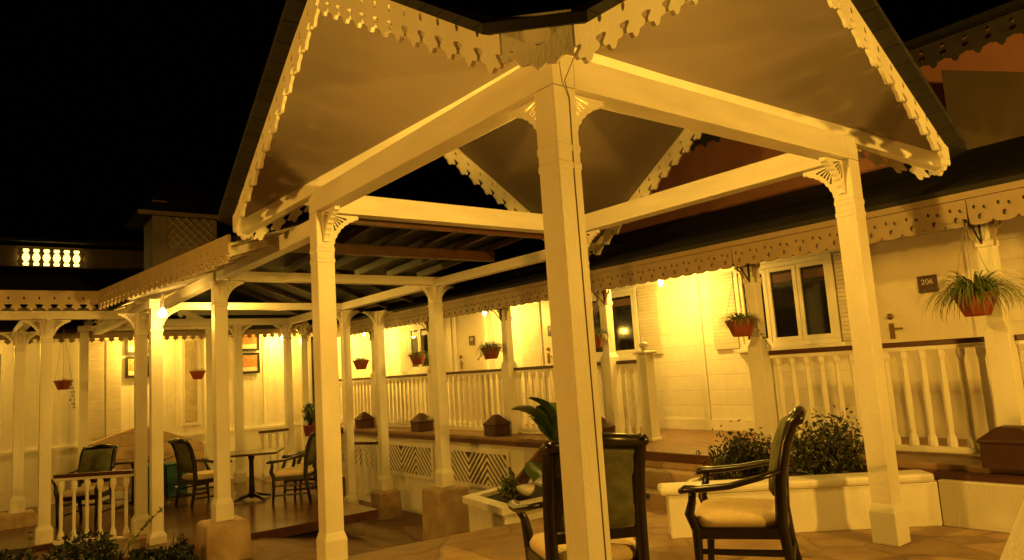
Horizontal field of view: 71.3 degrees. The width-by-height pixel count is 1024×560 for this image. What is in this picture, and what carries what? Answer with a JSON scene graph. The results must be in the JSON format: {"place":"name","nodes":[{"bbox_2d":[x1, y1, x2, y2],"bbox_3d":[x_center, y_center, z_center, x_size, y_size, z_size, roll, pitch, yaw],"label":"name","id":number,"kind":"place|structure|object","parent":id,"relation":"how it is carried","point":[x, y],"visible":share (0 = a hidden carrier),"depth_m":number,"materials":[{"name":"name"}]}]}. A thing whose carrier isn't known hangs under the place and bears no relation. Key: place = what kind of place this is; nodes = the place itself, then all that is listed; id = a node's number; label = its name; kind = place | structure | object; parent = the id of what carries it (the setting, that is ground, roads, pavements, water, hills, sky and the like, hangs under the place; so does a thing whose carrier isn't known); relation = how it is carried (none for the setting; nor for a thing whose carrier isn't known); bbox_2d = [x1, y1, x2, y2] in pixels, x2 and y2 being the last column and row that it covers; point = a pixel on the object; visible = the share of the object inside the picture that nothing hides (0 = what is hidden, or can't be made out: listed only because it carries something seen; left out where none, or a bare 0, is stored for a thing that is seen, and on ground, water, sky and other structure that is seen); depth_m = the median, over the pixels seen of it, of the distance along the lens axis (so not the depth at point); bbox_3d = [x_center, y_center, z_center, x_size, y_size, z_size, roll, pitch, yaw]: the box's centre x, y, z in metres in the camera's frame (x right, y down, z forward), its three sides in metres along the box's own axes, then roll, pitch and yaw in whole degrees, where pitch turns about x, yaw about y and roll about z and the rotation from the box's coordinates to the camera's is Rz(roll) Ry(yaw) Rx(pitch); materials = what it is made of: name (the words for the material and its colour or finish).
{"place":"outdoors","nodes":[
{"label":"outdoors","id":0,"kind":"place"},
{"bbox_2d":[0,236,143,269],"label":"building","id":1,"kind":"structure","parent":0,"point":[52,253],"depth_m":18.99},
{"bbox_2d":[11,476,422,559],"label":"ground","id":2,"kind":"structure","parent":0,"point":[376,534],"depth_m":9.49,"materials":[{"name":"stone"}]},
{"bbox_2d":[0,526,128,559],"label":"clipped hedge","id":3,"kind":"object","parent":2,"relation":"on","point":[68,546],"visible":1,"depth_m":6.16,"materials":[{"name":"green plant"}]},
{"bbox_2d":[24,532,33,558],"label":"wild sprig","id":4,"kind":"object","parent":3,"relation":"on","point":[29,549],"visible":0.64,"depth_m":5.85,"materials":[{"name":"green plant"}]},
{"bbox_2d":[121,486,176,557],"bbox_3d":[-3.317,2.252,6.395,0.620,0.740,0.090,2,-9,-38],"label":"wild sprig","id":5,"kind":"object","parent":3,"relation":"on","point":[133,539],"visible":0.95,"depth_m":6.42,"materials":[{"name":"green plant"}]},
{"bbox_2d":[129,532,198,559],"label":"clipped hedge","id":6,"kind":"object","parent":2,"relation":"on","point":[179,550],"visible":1,"depth_m":6.30,"materials":[{"name":"green plant"}]},
{"bbox_2d":[0,266,371,510],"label":"house","id":7,"kind":"structure","parent":2,"relation":"on","point":[103,388],"depth_m":13.32,"materials":[{"name":"white paint"}]},
{"bbox_2d":[125,356,148,377],"bbox_3d":[-7.013,1.625,13.372,0.410,0.400,0.040,2,-9,-38],"label":"framed picture","id":8,"kind":"object","parent":7,"relation":"attached to","point":[129,366],"visible":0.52,"depth_m":13.29,"materials":[{"name":"orange paper"}]},
{"bbox_2d":[125,337,148,353],"bbox_3d":[-7.041,1.199,13.424,0.410,0.380,0.040,2,-9,-38],"label":"framed picture","id":9,"kind":"object","parent":7,"relation":"attached to","point":[129,347],"visible":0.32,"depth_m":13.33,"materials":[{"name":"paper"}]},
{"bbox_2d":[122,184,227,269],"bbox_3d":[-8.186,-1.203,17.610,2.240,2.350,2.025,2,-9,-38],"label":"lattice cupola","id":10,"kind":"object","parent":7,"relation":"on","point":[173,220],"visible":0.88,"depth_m":17.08,"materials":[{"name":"white paint"}]},
{"bbox_2d":[181,338,200,425],"bbox_3d":[-6.268,1.977,13.923,0.340,1.700,0.054,2,-9,-38],"label":"window frame","id":11,"kind":"structure","parent":7,"relation":"in","point":[190,388],"depth_m":13.89,"materials":[{"name":"white paint"}]},
{"bbox_2d":[242,352,259,373],"bbox_3d":[-5.389,1.702,14.620,0.430,0.420,0.040,2,-9,-38],"label":"framed picture","id":12,"kind":"object","parent":7,"relation":"attached to","point":[251,362],"visible":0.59,"depth_m":14.64,"materials":[{"name":"orange paper"}]},
{"bbox_2d":[242,334,259,350],"bbox_3d":[-5.418,1.257,14.675,0.430,0.400,0.040,2,-9,-38],"label":"framed picture","id":13,"kind":"object","parent":7,"relation":"attached to","point":[251,344],"visible":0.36,"depth_m":14.68,"materials":[{"name":"orange paper"}]},
{"bbox_2d":[291,337,301,463],"bbox_3d":[-4.501,2.544,15.207,0.330,2.660,0.038,2,-9,-38],"label":"door","id":14,"kind":"structure","parent":7,"relation":"in","point":[295,341],"depth_m":15.15,"materials":[{"name":"paint"}]},
{"bbox_2d":[311,337,314,402],"bbox_3d":[-4.215,1.960,15.537,0.300,1.460,0.028,2,-9,-38],"label":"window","id":15,"kind":"structure","parent":7,"relation":"in","point":[312,356],"depth_m":15.45,"materials":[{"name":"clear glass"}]},
{"bbox_2d":[0,477,378,559],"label":"deck","id":16,"kind":"structure","parent":2,"relation":"on","point":[281,516],"depth_m":9.97,"materials":[{"name":"brown wood"}]},
{"bbox_2d":[0,509,36,530],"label":"stone plinth","id":17,"kind":"structure","parent":16,"relation":"on","point":[28,517],"depth_m":10.23,"materials":[{"name":"brown stone"}]},
{"bbox_2d":[51,444,118,525],"bbox_3d":[-6.223,2.986,10.491,0.786,1.065,0.747,-3,-7,-3],"label":"armchair","id":18,"kind":"object","parent":16,"relation":"on","point":[98,458],"visible":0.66,"depth_m":10.65,"materials":[{"name":"brown wood"}]},
{"bbox_2d":[52,469,133,544],"bbox_3d":[-5.294,2.873,9.025,0.996,0.862,0.080,-4,-7,0],"label":"balustrade","id":19,"kind":"object","parent":16,"relation":"on","point":[88,476],"visible":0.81,"depth_m":9.03,"materials":[{"name":"white paint"}]},
{"bbox_2d":[126,534,147,540],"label":"stone plinth","id":20,"kind":"structure","parent":16,"relation":"on","point":[130,536],"depth_m":8.85,"materials":[{"name":"brown stone"}]},
{"bbox_2d":[115,454,174,510],"bbox_3d":[-5.997,3.228,11.332,1.100,0.745,0.700,-3,-7,-9],"label":"cafe table","id":21,"kind":"object","parent":16,"relation":"on","point":[128,461],"visible":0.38,"depth_m":11.27,"materials":[{"name":"brown wood"}]},
{"bbox_2d":[88,427,205,502],"bbox_3d":[-6.554,3.209,12.794,2.005,1.219,0.260,2,-9,-38],"label":"gabled counter","id":22,"kind":"object","parent":16,"relation":"on","point":[123,440],"visible":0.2,"depth_m":12.58,"materials":[{"name":"white paint"}]},
{"bbox_2d":[148,464,149,499],"bbox_3d":[-6.184,3.442,12.171,0.370,0.559,0.370,2,-9,-38],"label":"storage bin","id":23,"kind":"object","parent":16,"relation":"on","point":[148,484],"depth_m":12.01,"materials":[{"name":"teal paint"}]},
{"bbox_2d":[164,461,186,496],"bbox_3d":[-5.837,3.444,12.377,0.370,0.559,0.370,2,-9,-38],"label":"storage bin","id":24,"kind":"object","parent":16,"relation":"on","point":[170,476],"visible":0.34,"depth_m":12.21,"materials":[{"name":"teal paint"}]},
{"bbox_2d":[168,438,232,507],"bbox_3d":[-4.973,3.006,11.316,0.786,1.065,0.748,-9,-9,37],"label":"armchair","id":25,"kind":"object","parent":16,"relation":"on","point":[186,460],"visible":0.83,"depth_m":11.14,"materials":[{"name":"brown wood"}]},
{"bbox_2d":[230,447,283,502],"bbox_3d":[-4.135,3.105,11.330,0.900,0.745,0.750,-3,-7,-9],"label":"cafe table","id":26,"kind":"object","parent":16,"relation":"on","point":[251,455],"visible":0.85,"depth_m":11.28,"materials":[{"name":"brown wood"}]},
{"bbox_2d":[258,428,288,479],"bbox_3d":[-4.565,3.331,13.704,0.570,0.902,0.080,2,-9,-38],"label":"balustrade","id":27,"kind":"object","parent":16,"relation":"on","point":[270,433],"visible":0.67,"depth_m":13.67,"materials":[{"name":"white paint"}]},
{"bbox_2d":[266,430,317,503],"bbox_3d":[-3.329,2.874,11.121,0.747,1.065,0.786,-4,-7,0],"label":"armchair","id":28,"kind":"object","parent":16,"relation":"on","point":[306,471],"visible":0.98,"depth_m":10.87,"materials":[{"name":"brown wood"}]},
{"bbox_2d":[291,450,316,496],"bbox_3d":[-3.194,2.933,11.671,0.747,1.065,0.786,-3,-7,-8],"label":"armchair","id":29,"kind":"object","parent":16,"relation":"on","point":[299,463],"visible":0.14,"depth_m":11.42,"materials":[{"name":"brown wood"}]},
{"bbox_2d":[195,515,252,559],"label":"stone plinth","id":30,"kind":"structure","parent":2,"relation":"on","point":[226,540],"depth_m":7.74,"materials":[{"name":"beige stone"}]},
{"bbox_2d":[371,488,402,520],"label":"stone plinth","id":31,"kind":"structure","parent":2,"relation":"on","point":[387,504],"depth_m":11.60,"materials":[{"name":"brown stone"}]},
{"bbox_2d":[422,484,469,540],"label":"stone plinth","id":32,"kind":"structure","parent":2,"relation":"on","point":[445,511],"depth_m":9.47,"materials":[{"name":"brown stone"}]},
{"bbox_2d":[462,478,542,531],"bbox_3d":[0.146,2.772,7.869,1.474,0.871,1.232,2,-9,-38],"label":"stone planter","id":33,"kind":"object","parent":2,"relation":"on","point":[488,508],"visible":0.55,"depth_m":7.48,"materials":[{"name":"white paint"}]},
{"bbox_2d":[497,474,519,499],"bbox_3d":[-0.039,2.245,7.709,0.286,0.291,0.286,2,-9,-38],"label":"garden plant","id":34,"kind":"object","parent":33,"relation":"on","point":[509,488],"visible":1,"depth_m":7.68,"materials":[{"name":"green plant"}]},
{"bbox_2d":[508,467,514,479],"bbox_3d":[-0.005,2.259,8.070,0.098,0.302,0.120,2,-9,-38],"label":"garden plant","id":35,"kind":"object","parent":33,"relation":"on","point":[511,473],"visible":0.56,"depth_m":8.06,"materials":[{"name":"green plant"}]},
{"bbox_2d":[502,441,545,497],"bbox_3d":[0.170,2.168,8.011,0.661,0.640,0.050,0,-8,-31],"label":"leaning plank","id":36,"kind":"object","parent":33,"relation":"on","point":[522,477],"visible":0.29,"depth_m":7.98,"materials":[{"name":"brown wood"}]},
{"bbox_2d":[516,484,534,495],"bbox_3d":[0.148,2.228,7.549,0.200,0.100,0.195,2,-9,-38],"label":"white bowl","id":37,"kind":"object","parent":33,"relation":"on","point":[525,490],"visible":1,"depth_m":7.49,"materials":[{"name":"ceramic"}]},
{"bbox_2d":[511,397,558,481],"bbox_3d":[0.546,1.829,8.036,0.940,1.045,0.952,-1,-8,-25],"label":"banana plant","id":38,"kind":"object","parent":33,"relation":"on","point":[543,414],"visible":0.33,"depth_m":8.02,"materials":[{"name":"green plant"}]},
{"bbox_2d":[312,136,1023,514],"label":"veranda house","id":39,"kind":"structure","parent":2,"relation":"on","point":[710,372],"depth_m":8.09,"materials":[{"name":"white wood"}]},
{"bbox_2d":[339,377,371,423],"bbox_3d":[-3.228,2.496,14.729,0.080,0.932,1.970,2,-9,-38],"label":"balustrade","id":40,"kind":"object","parent":39,"relation":"on","point":[358,382],"visible":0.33,"depth_m":14.58,"materials":[{"name":"white paint"}]},
{"bbox_2d":[352,332,370,369],"bbox_3d":[-2.927,1.365,13.851,0.458,0.740,0.438,2,-9,-38],"label":"hanging basket","id":41,"kind":"object","parent":39,"relation":"hanging from","point":[361,363],"visible":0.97,"depth_m":13.72,"materials":[{"name":"ceramic"}]},
{"bbox_2d":[386,373,428,426],"bbox_3d":[-1.921,2.203,13.047,0.080,0.932,1.970,2,-9,-38],"label":"balustrade","id":42,"kind":"object","parent":39,"relation":"on","point":[406,380],"visible":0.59,"depth_m":13.06,"materials":[{"name":"white paint"}]},
{"bbox_2d":[399,324,428,374],"bbox_3d":[-1.929,1.435,14.805,0.099,1.025,1.680,2,-9,-38],"label":"window frame","id":43,"kind":"structure","parent":39,"relation":"in","point":[406,335],"depth_m":15.06,"materials":[{"name":"white paint"}]},
{"bbox_2d":[405,321,430,371],"bbox_3d":[-1.608,1.146,12.118,0.498,0.902,0.490,2,-9,-38],"label":"hanging basket","id":44,"kind":"object","parent":39,"relation":"hanging from","point":[418,358],"visible":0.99,"depth_m":12.02,"materials":[{"name":"ceramic"}]},
{"bbox_2d":[452,311,489,421],"bbox_3d":[-0.768,1.633,13.320,0.066,2.019,1.080,2,-9,-38],"label":"door","id":45,"kind":"structure","parent":39,"relation":"in","point":[468,330],"depth_m":13.36,"materials":[{"name":"paint"}]},
{"bbox_2d":[446,369,503,429],"bbox_3d":[-0.621,1.911,11.373,0.080,0.932,1.950,2,-9,-38],"label":"balustrade","id":46,"kind":"object","parent":39,"relation":"on","point":[474,425],"visible":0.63,"depth_m":11.35,"materials":[{"name":"white paint"}]},
{"bbox_2d":[474,309,512,360],"bbox_3d":[-0.325,0.791,10.486,0.638,0.764,0.609,2,-9,-38],"label":"hanging basket","id":47,"kind":"object","parent":39,"relation":"hanging from","point":[490,351],"visible":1,"depth_m":10.35,"materials":[{"name":"ceramic"}]},
{"bbox_2d":[535,300,554,402],"bbox_3d":[0.630,1.319,11.521,0.066,2.019,0.560,2,-9,-38],"label":"door","id":48,"kind":"structure","parent":39,"relation":"in","point":[543,306],"depth_m":11.64,"materials":[{"name":"paint"}]},
{"bbox_2d":[514,362,600,432],"bbox_3d":[0.662,1.623,9.722,0.080,0.932,1.910,2,-9,-38],"label":"balustrade","id":49,"kind":"object","parent":39,"relation":"on","point":[547,369],"visible":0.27,"depth_m":10.17,"materials":[{"name":"white paint"}]},
{"bbox_2d":[592,291,610,347],"bbox_3d":[0.975,0.474,8.792,0.504,0.720,0.558,-5,-7,8],"label":"hanging basket","id":50,"kind":"object","parent":39,"relation":"hanging from","point":[600,335],"visible":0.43,"depth_m":8.67,"materials":[{"name":"ceramic"}]},
{"bbox_2d":[591,284,663,361],"bbox_3d":[1.402,0.687,10.518,0.099,1.025,1.980,2,-9,-38],"label":"window frame","id":51,"kind":"structure","parent":39,"relation":"in","point":[635,310],"depth_m":10.11,"materials":[{"name":"white paint"}]},
{"bbox_2d":[616,360,642,433],"bbox_3d":[1.479,1.440,8.670,0.080,0.932,0.420,2,-9,-38],"label":"balustrade","id":52,"kind":"object","parent":39,"relation":"on","point":[624,364],"visible":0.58,"depth_m":8.70,"materials":[{"name":"white paint"}]},
{"bbox_2d":[632,342,661,441],"bbox_3d":[1.604,1.310,8.432,0.208,1.154,0.208,2,-9,-38],"label":"newel post","id":53,"kind":"object","parent":39,"relation":"on","point":[648,395],"visible":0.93,"depth_m":8.38,"materials":[{"name":"white paint"}]},
{"bbox_2d":[718,264,768,346],"bbox_3d":[2.268,0.259,7.141,0.483,0.865,0.496,2,-9,-38],"label":"hanging basket","id":54,"kind":"object","parent":39,"relation":"hanging from","point":[740,325],"visible":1,"depth_m":7.02,"materials":[{"name":"ceramic"}]},
{"bbox_2d":[707,253,850,352],"bbox_3d":[3.146,0.295,8.272,0.099,1.025,2.040,2,-9,-38],"label":"window frame","id":55,"kind":"structure","parent":39,"relation":"in","point":[802,300],"depth_m":8.19,"materials":[{"name":"white paint"}]},
{"bbox_2d":[769,337,994,454],"bbox_3d":[3.242,1.044,6.401,0.080,0.932,1.960,2,-9,-38],"label":"balustrade","id":56,"kind":"object","parent":39,"relation":"on","point":[940,347],"visible":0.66,"depth_m":6.13,"materials":[{"name":"white paint"}]},
{"bbox_2d":[869,226,996,437],"bbox_3d":[4.094,0.541,7.062,0.066,2.019,1.080,2,-9,-38],"label":"door","id":57,"kind":"structure","parent":39,"relation":"in","point":[901,267],"depth_m":7.06,"materials":[{"name":"paint"}]},
{"bbox_2d":[916,219,1023,326],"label":"hanging basket","id":58,"kind":"object","parent":39,"relation":"hanging from","point":[977,296],"visible":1,"depth_m":5.32,"materials":[{"name":"ceramic"}]},
{"bbox_2d":[1014,334,1023,347],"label":"balustrade","id":59,"kind":"object","parent":39,"relation":"attached to","point":[1019,338],"visible":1,"depth_m":5.50,"materials":[{"name":"white paint"}]},
{"bbox_3d":[-2.676,3.984,11.927,0.478,0.270,0.478,2,-9,-38],"label":"stone plinth","id":60,"kind":"object","parent":2,"relation":"on","visible":0},
{"bbox_2d":[0,217,545,544],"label":"covered walkway","id":61,"kind":"structure","parent":60,"relation":"on","point":[272,269],"depth_m":9.09,"materials":[{"name":"white paint"}]},
{"bbox_2d":[53,331,75,407],"bbox_3d":[-6.976,1.392,11.152,0.348,1.246,0.414,2,-9,-38],"label":"hanging basket","id":62,"kind":"object","parent":61,"relation":"hanging from","point":[64,384],"visible":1,"depth_m":11.09,"materials":[{"name":"ceramic"}]},
{"bbox_2d":[158,294,166,317],"bbox_3d":[-4.215,0.311,8.610,0.100,0.285,0.097,2,-9,-38],"label":"bare bulb","id":63,"kind":"object","parent":61,"relation":"hanging from","point":[162,312],"visible":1,"depth_m":8.59,"materials":[{"name":"white glass"}]},
{"bbox_2d":[189,328,205,379],"bbox_3d":[-5.448,1.271,12.405,0.310,0.900,0.298,2,-9,-38],"label":"hanging basket","id":64,"kind":"object","parent":61,"relation":"hanging from","point":[198,374],"visible":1,"depth_m":12.29,"materials":[{"name":"ceramic"}]},
{"bbox_2d":[301,402,315,435],"bbox_3d":[-3.893,2.697,13.883,0.378,0.654,0.415,2,-9,-38],"label":"potted plant","id":65,"kind":"object","parent":61,"relation":"on","point":[310,427],"visible":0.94,"depth_m":13.79,"materials":[{"name":"green plant"}]},
{"bbox_2d":[354,441,377,498],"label":"balustrade","id":66,"kind":"object","parent":61,"relation":"attached to","point":[363,444],"visible":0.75,"depth_m":11.95,"materials":[{"name":"white paint"}]},
{"bbox_2d":[0,0,1012,276],"label":"sky","id":67,"kind":"structure","parent":0,"point":[105,104],"materials":[{"name":"black"}]},
{"bbox_2d":[347,509,1009,559],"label":"terrace","id":68,"kind":"structure","parent":0,"point":[506,542],"depth_m":5.27,"materials":[{"name":"brown tile"}]},
{"bbox_2d":[507,432,651,559],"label":"armchair","id":69,"kind":"object","parent":68,"relation":"on","point":[628,496],"visible":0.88,"depth_m":3.61,"materials":[{"name":"brown wood"}]},
{"bbox_2d":[218,0,966,559],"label":"garden pavilion","id":70,"kind":"structure","parent":68,"relation":"on","point":[356,102],"depth_m":5.15,"materials":[{"name":"white paint"}]},
{"bbox_2d":[564,48,606,559],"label":"power cable","id":71,"kind":"object","parent":70,"relation":"attached to","point":[586,311],"visible":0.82,"depth_m":3.44,"materials":[{"name":"black rubber"}]},
{"bbox_2d":[678,406,805,559],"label":"armchair","id":72,"kind":"object","parent":68,"relation":"on","point":[711,520],"visible":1,"depth_m":4.17,"materials":[{"name":"brown wood"}]},
{"bbox_2d":[657,469,1023,538],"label":"garden planter","id":73,"kind":"object","parent":68,"relation":"on","point":[830,502],"visible":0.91,"depth_m":5.47,"materials":[{"name":"white paint"}]},
{"bbox_2d":[694,451,741,479],"bbox_3d":[1.824,1.633,6.299,0.370,0.264,0.472,2,-9,-38],"label":"garden shrub","id":74,"kind":"object","parent":73,"relation":"on","point":[723,475],"visible":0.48,"depth_m":6.21,"materials":[{"name":"green plant"}]},
{"bbox_2d":[696,419,790,474],"bbox_3d":[2.110,1.517,6.562,0.834,0.520,0.612,-7,-8,26],"label":"garden shrub","id":75,"kind":"object","parent":73,"relation":"on","point":[750,451],"visible":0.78,"depth_m":6.47,"materials":[{"name":"green plant"}]},
{"bbox_2d":[789,405,866,475],"bbox_3d":[2.647,1.360,5.995,0.916,0.619,0.877,-7,-8,24],"label":"garden shrub","id":76,"kind":"object","parent":73,"relation":"on","point":[810,454],"visible":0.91,"depth_m":5.86,"materials":[{"name":"green plant"}]},
{"bbox_2d":[611,0,1023,437],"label":"house","id":77,"kind":"structure","parent":0,"point":[971,68],"depth_m":8.78,"materials":[{"name":"paint"}]},
{"bbox_2d":[1000,502,1023,559],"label":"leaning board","id":78,"kind":"object","parent":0,"point":[1013,548],"depth_m":1.59,"materials":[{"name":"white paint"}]}
]}

